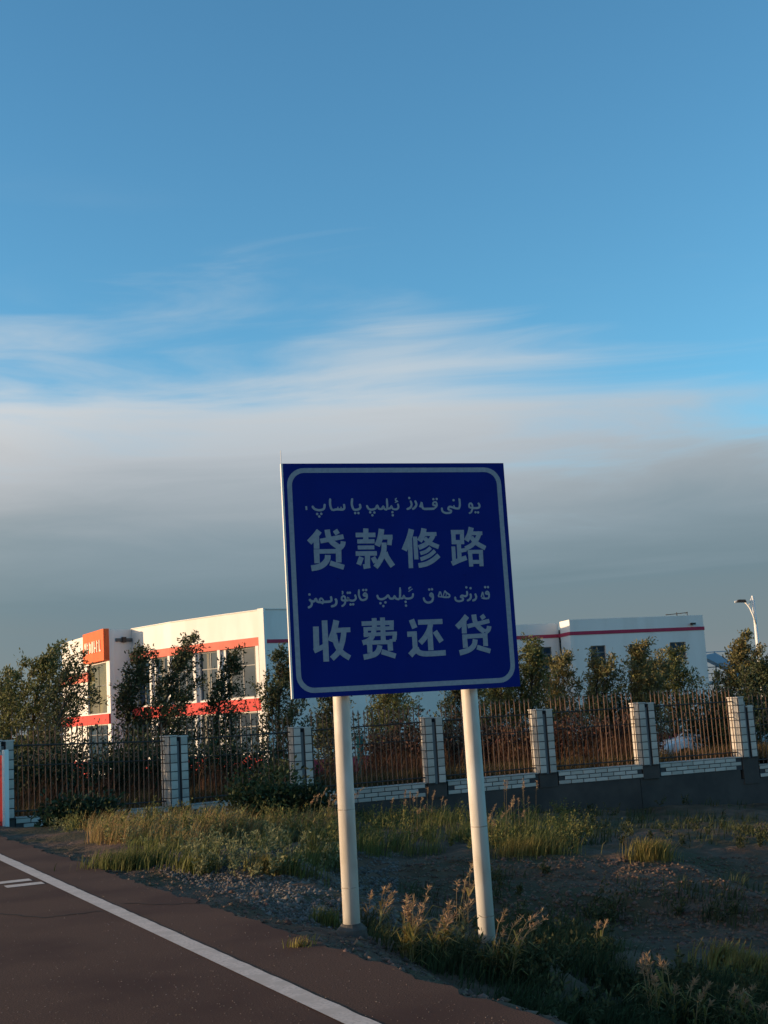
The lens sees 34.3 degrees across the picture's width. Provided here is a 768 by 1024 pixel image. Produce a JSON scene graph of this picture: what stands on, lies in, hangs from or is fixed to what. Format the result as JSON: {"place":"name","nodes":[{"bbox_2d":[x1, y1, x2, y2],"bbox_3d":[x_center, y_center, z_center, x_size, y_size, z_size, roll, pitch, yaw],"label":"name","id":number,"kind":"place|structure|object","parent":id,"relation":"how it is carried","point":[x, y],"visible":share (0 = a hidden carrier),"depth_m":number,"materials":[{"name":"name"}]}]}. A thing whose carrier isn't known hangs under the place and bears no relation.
{"place":"outdoors","nodes":[
{"label":"outdoors","id":0,"kind":"place"},
{"bbox_2d":[87,815,340,887],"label":"green grass","id":1,"kind":"structure","parent":0,"point":[187,864],"depth_m":17.66,"materials":[{"name":"green plant"}]},
{"bbox_2d":[62,608,445,773],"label":"building","id":2,"kind":"structure","parent":0,"point":[260,632],"depth_m":71.48,"materials":[{"name":"white paint"}]},
{"bbox_2d":[89,663,106,714],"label":"window","id":3,"kind":"structure","parent":2,"relation":"in","point":[100,674],"depth_m":77.33,"materials":[{"name":"grey"}]},
{"bbox_2d":[90,725,107,768],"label":"window","id":4,"kind":"structure","parent":2,"relation":"in","point":[94,734],"depth_m":77.21,"materials":[{"name":"grey"}]},
{"bbox_2d":[137,660,149,704],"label":"window","id":5,"kind":"structure","parent":2,"relation":"in","point":[144,696],"depth_m":75.30,"materials":[{"name":"grey"}]},
{"bbox_2d":[157,657,168,701],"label":"window","id":6,"kind":"structure","parent":2,"relation":"in","point":[164,659],"depth_m":73.93,"materials":[{"name":"grey"}]},
{"bbox_2d":[177,656,193,702],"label":"window","id":7,"kind":"structure","parent":2,"relation":"in","point":[189,664],"depth_m":72.26,"materials":[{"name":"grey"}]},
{"bbox_2d":[179,717,195,754],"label":"window","id":8,"kind":"structure","parent":2,"relation":"in","point":[189,729],"depth_m":71.72,"materials":[{"name":"grey"}]},
{"bbox_2d":[200,651,217,700],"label":"window","id":9,"kind":"structure","parent":2,"relation":"in","point":[210,658],"depth_m":71.08,"materials":[{"name":"grey"}]},
{"bbox_2d":[203,715,220,744],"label":"window","id":10,"kind":"structure","parent":2,"relation":"in","point":[207,715],"depth_m":70.74,"materials":[{"name":"grey"}]},
{"bbox_2d":[227,647,256,698],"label":"window","id":11,"kind":"structure","parent":2,"relation":"in","point":[250,657],"depth_m":69.13,"materials":[{"name":"grey glass"}]},
{"bbox_2d":[229,712,259,752],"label":"window","id":12,"kind":"structure","parent":2,"relation":"in","point":[252,715],"depth_m":68.76,"materials":[{"name":"grey"}]},
{"bbox_2d":[149,847,401,931],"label":"gravel","id":13,"kind":"structure","parent":0,"point":[296,910],"depth_m":14.94,"materials":[{"name":"grey gravel"}]},
{"bbox_2d":[0,836,554,1023],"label":"road","id":14,"kind":"structure","parent":0,"point":[80,1000],"depth_m":9.34,"materials":[{"name":"brown asphalt"}]},
{"bbox_2d":[0,879,30,883],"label":"road marking","id":15,"kind":"object","parent":14,"relation":"on","point":[10,881],"visible":1,"depth_m":15.72,"materials":[{"name":"paint"}]},
{"bbox_2d":[5,882,44,887],"bbox_3d":[-4.420,4.579,15.290,0.450,0.001,0.260,1,-10,-26],"label":"road marking","id":16,"kind":"object","parent":14,"relation":"on","point":[24,884],"visible":1,"depth_m":15.29,"materials":[{"name":"paint"}]},
{"bbox_2d":[0,911,99,917],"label":"road crack","id":17,"kind":"object","parent":14,"relation":"on","point":[43,917],"visible":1,"depth_m":12.58,"materials":[{"name":"black"}]},
{"bbox_2d":[120,898,237,904],"bbox_3d":[-2.160,4.058,12.925,1.282,0.001,0.284,-4,-9,6],"label":"road crack","id":18,"kind":"object","parent":14,"relation":"on","point":[180,903],"visible":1,"depth_m":12.89,"materials":[{"name":"black"}]},
{"bbox_2d":[0,854,380,1023],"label":"edge line","id":19,"kind":"object","parent":14,"relation":"on","point":[340,1013],"visible":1,"depth_m":9.72,"materials":[{"name":"paint"}]},
{"bbox_2d":[1,871,501,1023],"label":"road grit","id":20,"kind":"object","parent":14,"relation":"on","point":[200,976],"visible":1,"depth_m":8.79,"materials":[{"name":"gravel"}]},
{"bbox_2d":[282,933,318,948],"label":"grass tuft","id":21,"kind":"object","parent":14,"relation":"on","point":[297,944],"visible":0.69,"depth_m":10.02,"materials":[{"name":"plant"}]},
{"bbox_2d":[0,700,767,1023],"bbox_3d":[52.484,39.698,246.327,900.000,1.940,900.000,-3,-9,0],"label":"ground","id":22,"kind":"structure","parent":0,"point":[73,844],"depth_m":18.45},
{"bbox_2d":[0,750,8,826],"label":"gate pier","id":23,"kind":"structure","parent":22,"relation":"on","point":[4,788],"depth_m":28.58,"materials":[{"name":"red paint"}]},
{"bbox_2d":[0,638,110,769],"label":"elm tree","id":24,"kind":"object","parent":22,"relation":"on","point":[48,663],"visible":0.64,"depth_m":43.24,"materials":[{"name":"green plant"}]},
{"bbox_2d":[26,778,140,828],"bbox_3d":[-6.542,6.372,26.987,2.436,1.249,1.983,-3,-9,0],"label":"bush","id":25,"kind":"object","parent":22,"relation":"on","point":[97,804],"visible":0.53,"depth_m":26.62,"materials":[{"name":"green plant"}]},
{"bbox_2d":[23,724,159,798],"bbox_3d":[-9.064,7.991,38.385,5.143,2.788,4.100,5,-13,-43],"label":"bush","id":26,"kind":"object","parent":22,"relation":"on","point":[105,759],"visible":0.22,"depth_m":38.01,"materials":[{"name":"green plant"}]},
{"bbox_2d":[54,841,183,872],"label":"grass tuft","id":27,"kind":"object","parent":22,"relation":"on","point":[132,861],"visible":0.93,"depth_m":16.71,"materials":[{"name":"green plant"}]},
{"bbox_2d":[96,712,205,800],"bbox_3d":[-7.573,7.877,39.277,4.058,3.178,4.148,-3,-9,0],"label":"bush","id":28,"kind":"object","parent":22,"relation":"on","point":[121,755],"visible":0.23,"depth_m":38.42,"materials":[{"name":"green plant"}]},
{"bbox_2d":[132,630,220,769],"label":"elm tree","id":29,"kind":"object","parent":22,"relation":"on","point":[168,710],"visible":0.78,"depth_m":43.54,"materials":[{"name":"green plant"}]},
{"bbox_2d":[48,803,339,877],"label":"verge herbs","id":30,"kind":"object","parent":22,"relation":"on","point":[234,860],"visible":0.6,"depth_m":17.72,"materials":[{"name":"green plant"}]},
{"bbox_2d":[56,794,334,841],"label":"tall verge herbs","id":31,"kind":"object","parent":22,"relation":"on","point":[75,822],"visible":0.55,"depth_m":22.05,"materials":[{"name":"green plant"}]},
{"bbox_2d":[79,799,337,845],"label":"dry grass","id":32,"kind":"structure","parent":22,"relation":"on","point":[99,832],"depth_m":21.08,"materials":[{"name":"green plant"}]},
{"bbox_2d":[197,642,257,758],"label":"elm tree","id":33,"kind":"object","parent":22,"relation":"on","point":[232,665],"visible":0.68,"depth_m":44.55,"materials":[{"name":"green plant"}]},
{"bbox_2d":[211,754,330,817],"bbox_3d":[-2.935,6.860,30.779,2.939,1.725,2.981,3,-11,-36],"label":"bush","id":34,"kind":"object","parent":22,"relation":"on","point":[258,787],"visible":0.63,"depth_m":30.27,"materials":[{"name":"green plant"}]},
{"bbox_2d":[243,852,302,876],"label":"grass tuft","id":35,"kind":"object","parent":22,"relation":"on","point":[264,864],"visible":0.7,"depth_m":15.84,"materials":[{"name":"plant"}]},
{"bbox_2d":[256,777,337,820],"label":"bush","id":36,"kind":"object","parent":22,"relation":"on","point":[309,797],"visible":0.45,"depth_m":29.87,"materials":[{"name":"green plant"}]},
{"bbox_2d":[50,852,560,1023],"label":"crumbled asphalt","id":37,"kind":"structure","parent":22,"relation":"on","point":[358,945],"depth_m":11.10,"materials":[{"name":"grey asphalt"}]},
{"bbox_2d":[308,902,342,928],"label":"grass tuft","id":38,"kind":"object","parent":22,"relation":"on","point":[327,918],"visible":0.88,"depth_m":12.93,"materials":[{"name":"plant"}]},
{"bbox_2d":[305,787,363,832],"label":"tall grass clump","id":39,"kind":"object","parent":22,"relation":"on","point":[326,821],"visible":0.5,"depth_m":22.61,"materials":[{"name":"plant"}]},
{"bbox_2d":[360,884,399,932],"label":"tall grass clump","id":40,"kind":"object","parent":22,"relation":"on","point":[381,912],"visible":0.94,"depth_m":13.23,"materials":[{"name":"plant"}]},
{"bbox_2d":[0,687,767,826],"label":"boundary fence","id":41,"kind":"object","parent":22,"relation":"on","point":[647,778],"visible":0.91,"depth_m":35.83,"materials":[{"name":"brown metal"}]},
{"bbox_2d":[280,450,519,954],"bbox_3d":[0.205,1.918,12.015,2.282,5.078,0.345,-1,-10,-16],"label":"road sign","id":42,"kind":"object","parent":22,"relation":"on","point":[398,577],"visible":0.95,"depth_m":12.02,"materials":[{"name":"blue metal"}]},
{"bbox_2d":[388,884,446,965],"bbox_3d":[0.261,3.562,10.720,0.579,0.659,0.568,-12,-13,44],"label":"tall grass clump","id":43,"kind":"object","parent":22,"relation":"on","point":[408,940],"visible":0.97,"depth_m":10.72,"materials":[{"name":"plant"}]},
{"bbox_2d":[388,788,448,830],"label":"tall grass clump","id":44,"kind":"object","parent":22,"relation":"on","point":[431,811],"visible":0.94,"depth_m":25.74,"materials":[{"name":"plant"}]},
{"bbox_2d":[419,898,473,961],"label":"tall grass clump","id":45,"kind":"object","parent":22,"relation":"on","point":[441,938],"visible":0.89,"depth_m":11.10,"materials":[{"name":"plant"}]},
{"bbox_2d":[301,797,595,849],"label":"bank herbs","id":46,"kind":"object","parent":22,"relation":"on","point":[567,828],"visible":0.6,"depth_m":22.60,"materials":[{"name":"green plant"}]},
{"bbox_2d":[450,862,477,941],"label":"tall grass clump","id":47,"kind":"object","parent":22,"relation":"on","point":[468,890],"visible":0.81,"depth_m":13.15,"materials":[{"name":"plant"}]},
{"bbox_2d":[464,942,521,978],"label":"tall grass clump","id":48,"kind":"object","parent":22,"relation":"on","point":[492,957],"visible":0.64,"depth_m":10.93,"materials":[{"name":"plant"}]},
{"bbox_2d":[470,798,528,846],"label":"tall grass clump","id":49,"kind":"object","parent":22,"relation":"on","point":[490,833],"visible":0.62,"depth_m":21.30,"materials":[{"name":"plant"}]},
{"bbox_2d":[484,907,547,981],"bbox_3d":[1.139,3.801,10.933,0.673,0.666,0.590,-3,-9,0],"label":"tall grass clump","id":50,"kind":"object","parent":22,"relation":"on","point":[515,947],"visible":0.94,"depth_m":10.87,"materials":[{"name":"plant"}]},
{"bbox_2d":[500,779,546,832],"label":"tall grass clump","id":51,"kind":"object","parent":22,"relation":"on","point":[523,805],"visible":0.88,"depth_m":22.75,"materials":[{"name":"plant"}]},
{"bbox_2d":[315,796,767,848],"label":"hollow grass","id":52,"kind":"structure","parent":22,"relation":"on","point":[649,812],"depth_m":28.73,"materials":[{"name":"green plant"}]},
{"bbox_2d":[489,833,605,860],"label":"grass tuft","id":53,"kind":"object","parent":22,"relation":"on","point":[520,847],"visible":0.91,"depth_m":19.93,"materials":[{"name":"green plant"}]},
{"bbox_2d":[337,862,767,1023],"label":"ditch grass","id":54,"kind":"structure","parent":22,"relation":"on","point":[451,965],"depth_m":11.21,"materials":[{"name":"green plant"}]},
{"bbox_2d":[398,855,767,954],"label":"earth clods","id":55,"kind":"object","parent":22,"relation":"on","point":[627,917],"visible":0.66,"depth_m":17.30,"materials":[{"name":"brown soil"}]},
{"bbox_2d":[577,920,608,953],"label":"tall grass clump","id":56,"kind":"object","parent":22,"relation":"on","point":[601,932],"visible":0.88,"depth_m":12.43,"materials":[{"name":"plant"}]},
{"bbox_2d":[448,793,767,1023],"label":"ditch herbs","id":57,"kind":"object","parent":22,"relation":"on","point":[549,955],"visible":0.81,"depth_m":11.24,"materials":[{"name":"green plant"}]},
{"bbox_2d":[616,833,683,863],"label":"grass tuft","id":58,"kind":"object","parent":22,"relation":"on","point":[647,851],"visible":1,"depth_m":19.20,"materials":[{"name":"green plant"}]},
{"bbox_2d":[623,951,685,1023],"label":"tall grass clump","id":59,"kind":"object","parent":22,"relation":"on","point":[654,980],"visible":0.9,"depth_m":10.38,"materials":[{"name":"plant"}]},
{"bbox_2d":[659,973,754,1023],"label":"tall grass clump","id":60,"kind":"object","parent":22,"relation":"on","point":[700,996],"visible":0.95,"depth_m":10.20,"materials":[{"name":"plant"}]},
{"bbox_2d":[688,938,759,969],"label":"grass tuft","id":61,"kind":"object","parent":22,"relation":"on","point":[725,950],"visible":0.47,"depth_m":12.91,"materials":[{"name":"green plant"}]},
{"bbox_2d":[691,982,767,1023],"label":"tall grass clump","id":62,"kind":"object","parent":22,"relation":"on","point":[742,1005],"visible":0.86,"depth_m":10.08,"materials":[{"name":"plant"}]},
{"bbox_2d":[694,944,767,982],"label":"grass tuft","id":63,"kind":"object","parent":22,"relation":"on","point":[739,963],"visible":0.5,"depth_m":12.51,"materials":[{"name":"green plant"}]},
{"bbox_2d":[0,0,767,737],"label":"sky","id":64,"kind":"structure","parent":0,"point":[530,237],"materials":[{"name":"blue"}]},
{"bbox_2d":[297,803,572,857],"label":"ridge grass","id":65,"kind":"structure","parent":0,"point":[375,846],"depth_m":22.25,"materials":[{"name":"green plant"}]},
{"bbox_2d":[445,615,711,754],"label":"wing building","id":66,"kind":"structure","parent":0,"point":[603,636],"depth_m":79.66,"materials":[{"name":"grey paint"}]},
{"bbox_2d":[538,647,550,668],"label":"window","id":67,"kind":"structure","parent":66,"relation":"in","point":[546,649],"depth_m":79.84,"materials":[{"name":"grey"}]},
{"bbox_2d":[591,645,605,663],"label":"window","id":68,"kind":"structure","parent":66,"relation":"in","point":[601,649],"depth_m":78.84,"materials":[{"name":"grey"}]},
{"bbox_2d":[670,642,685,659],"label":"window","id":69,"kind":"structure","parent":66,"relation":"in","point":[672,643],"depth_m":80.67,"materials":[{"name":"grey"}]},
{"bbox_3d":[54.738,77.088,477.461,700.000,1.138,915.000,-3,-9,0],"label":"yard ground","id":70,"kind":"structure","parent":0,"visible":0},
{"bbox_2d":[0,663,62,763],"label":"elm tree","id":71,"kind":"object","parent":70,"relation":"on","point":[12,680],"visible":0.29,"depth_m":45.18,"materials":[{"name":"green plant"}]},
{"bbox_2d":[1,731,107,804],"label":"bush","id":72,"kind":"object","parent":70,"relation":"on","point":[24,768],"visible":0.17,"depth_m":36.34,"materials":[{"name":"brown plant"}]},
{"bbox_2d":[26,648,106,778],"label":"elm tree","id":73,"kind":"object","parent":70,"relation":"on","point":[54,717],"visible":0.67,"depth_m":41.77,"materials":[{"name":"green plant"}]},
{"bbox_2d":[0,711,135,806],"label":"bush","id":74,"kind":"object","parent":70,"relation":"on","point":[70,771],"visible":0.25,"depth_m":36.80,"materials":[{"name":"green plant"}]},
{"bbox_2d":[104,640,193,773],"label":"elm tree","id":75,"kind":"object","parent":70,"relation":"on","point":[128,693],"visible":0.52,"depth_m":44.49,"materials":[{"name":"green plant"}]},
{"bbox_2d":[135,729,269,790],"bbox_3d":[-5.581,8.039,39.368,3.883,2.348,4.173,-7,-10,22],"label":"bush","id":76,"kind":"object","parent":70,"relation":"on","point":[201,759],"visible":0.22,"depth_m":38.63,"materials":[{"name":"green plant"}]},
{"bbox_2d":[205,731,287,787],"bbox_3d":[-4.013,7.988,39.302,3.610,2.182,3.394,-3,-9,0],"label":"bush","id":77,"kind":"object","parent":70,"relation":"on","point":[259,758],"visible":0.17,"depth_m":38.83,"materials":[{"name":"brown plant"}]},
{"bbox_2d":[241,642,314,764],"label":"elm tree","id":78,"kind":"object","parent":70,"relation":"on","point":[274,694],"visible":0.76,"depth_m":47.37,"materials":[{"name":"green plant"}]},
{"bbox_2d":[249,756,318,783],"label":"bush","id":79,"kind":"object","parent":70,"relation":"on","point":[286,767],"visible":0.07,"depth_m":35.42,"materials":[{"name":"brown plant"}]},
{"bbox_2d":[304,696,366,776],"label":"elm tree","id":80,"kind":"object","parent":70,"relation":"on","point":[328,709],"visible":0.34,"depth_m":49.09,"materials":[{"name":"green plant"}]},
{"bbox_2d":[356,736,364,777],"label":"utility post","id":81,"kind":"object","parent":70,"relation":"on","point":[358,747],"visible":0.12,"depth_m":44.15,"materials":[{"name":"paint"}]},
{"bbox_2d":[354,692,424,766],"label":"elm tree","id":82,"kind":"object","parent":70,"relation":"on","point":[385,700],"visible":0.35,"depth_m":50.91,"materials":[{"name":"green plant"}]},
{"bbox_2d":[14,729,767,815],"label":"tall weeds","id":83,"kind":"object","parent":70,"relation":"on","point":[419,765],"visible":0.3,"depth_m":37.69,"materials":[{"name":"green plant"}]},
{"bbox_2d":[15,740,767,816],"bbox_3d":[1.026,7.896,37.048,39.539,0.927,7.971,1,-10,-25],"label":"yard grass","id":84,"kind":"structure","parent":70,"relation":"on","point":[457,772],"depth_m":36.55,"materials":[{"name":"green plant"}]},
{"bbox_2d":[352,709,460,775],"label":"bush","id":85,"kind":"object","parent":70,"relation":"on","point":[377,748],"visible":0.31,"depth_m":42.91,"materials":[{"name":"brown plant"}]},
{"bbox_2d":[407,705,503,769],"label":"bush","id":86,"kind":"object","parent":70,"relation":"on","point":[450,743],"visible":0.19,"depth_m":43.53,"materials":[{"name":"brown plant"}]},
{"bbox_2d":[426,689,498,750],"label":"elm tree","id":87,"kind":"object","parent":70,"relation":"on","point":[455,694],"visible":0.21,"depth_m":53.47,"materials":[{"name":"green plant"}]},
{"bbox_2d":[478,671,541,742],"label":"elm tree","id":88,"kind":"object","parent":70,"relation":"on","point":[492,695],"visible":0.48,"depth_m":48.92,"materials":[{"name":"green plant"}]},
{"bbox_2d":[480,710,568,765],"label":"bush","id":89,"kind":"object","parent":70,"relation":"on","point":[505,741],"visible":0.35,"depth_m":42.44,"materials":[{"name":"brown plant"}]},
{"bbox_2d":[502,632,567,757],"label":"elm tree","id":90,"kind":"object","parent":70,"relation":"on","point":[534,673],"visible":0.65,"depth_m":49.25,"materials":[{"name":"green plant"}]},
{"bbox_2d":[536,647,585,762],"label":"elm tree","id":91,"kind":"object","parent":70,"relation":"on","point":[566,658],"visible":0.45,"depth_m":51.04,"materials":[{"name":"green plant"}]},
{"bbox_2d":[517,702,621,762],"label":"bush","id":92,"kind":"object","parent":70,"relation":"on","point":[579,736],"visible":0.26,"depth_m":41.32,"materials":[{"name":"brown plant"}]},
{"bbox_2d":[568,646,628,732],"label":"elm tree","id":93,"kind":"object","parent":70,"relation":"on","point":[601,668],"visible":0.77,"depth_m":49.25,"materials":[{"name":"green plant"}]},
{"bbox_2d":[560,701,664,760],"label":"bush","id":94,"kind":"object","parent":70,"relation":"on","point":[612,730],"visible":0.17,"depth_m":41.56,"materials":[{"name":"brown plant"}]},
{"bbox_2d":[603,685,662,727],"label":"bush","id":95,"kind":"object","parent":70,"relation":"on","point":[619,713],"visible":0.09,"depth_m":49.07,"materials":[{"name":"green plant"}]},
{"bbox_2d":[604,708,670,748],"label":"bush","id":96,"kind":"object","parent":70,"relation":"on","point":[659,734],"visible":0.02,"depth_m":43.10,"materials":[{"name":"brown plant"}]},
{"bbox_2d":[609,636,667,734],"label":"elm tree","id":97,"kind":"object","parent":70,"relation":"on","point":[639,666],"visible":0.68,"depth_m":49.22,"materials":[{"name":"green plant"}]},
{"bbox_2d":[615,644,698,739],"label":"elm tree","id":98,"kind":"object","parent":70,"relation":"on","point":[660,665],"visible":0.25,"depth_m":51.45,"materials":[{"name":"green plant"}]},
{"bbox_2d":[658,643,706,738],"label":"elm tree","id":99,"kind":"object","parent":70,"relation":"on","point":[681,677],"visible":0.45,"depth_m":53.18,"materials":[{"name":"green plant"}]},
{"bbox_2d":[657,725,767,755],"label":"parked car","id":100,"kind":"object","parent":70,"relation":"on","point":[681,742],"visible":0.12,"depth_m":46.15,"materials":[{"name":"white paint"}]},
{"bbox_2d":[670,671,758,751],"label":"bush","id":101,"kind":"object","parent":70,"relation":"on","point":[701,722],"visible":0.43,"depth_m":46.02,"materials":[{"name":"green plant"}]},
{"bbox_2d":[706,649,754,691],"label":"rooftop railing","id":102,"kind":"object","parent":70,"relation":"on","point":[715,667],"visible":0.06,"depth_m":91.13,"materials":[{"name":"grey"}]},
{"bbox_2d":[707,653,738,675],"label":"awning sheet","id":103,"kind":"object","parent":102,"relation":"on","point":[714,659],"visible":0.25,"depth_m":90.25,"materials":[{"name":"blue"}]},
{"bbox_2d":[703,674,767,751],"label":"bush","id":104,"kind":"object","parent":70,"relation":"on","point":[726,723],"visible":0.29,"depth_m":45.04,"materials":[{"name":"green plant"}]},
{"bbox_2d":[707,627,766,709],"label":"elm tree","id":105,"kind":"object","parent":70,"relation":"on","point":[741,651],"visible":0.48,"depth_m":49.44,"materials":[{"name":"green plant"}]},
{"bbox_2d":[726,654,767,731],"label":"elm tree","id":106,"kind":"object","parent":70,"relation":"on","point":[760,668],"visible":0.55,"depth_m":47.08,"materials":[{"name":"green plant"}]},
{"bbox_2d":[734,596,762,696],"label":"street lamp","id":107,"kind":"object","parent":70,"relation":"on","point":[753,612],"visible":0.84,"depth_m":65.70,"materials":[{"name":"metal"}]}
]}

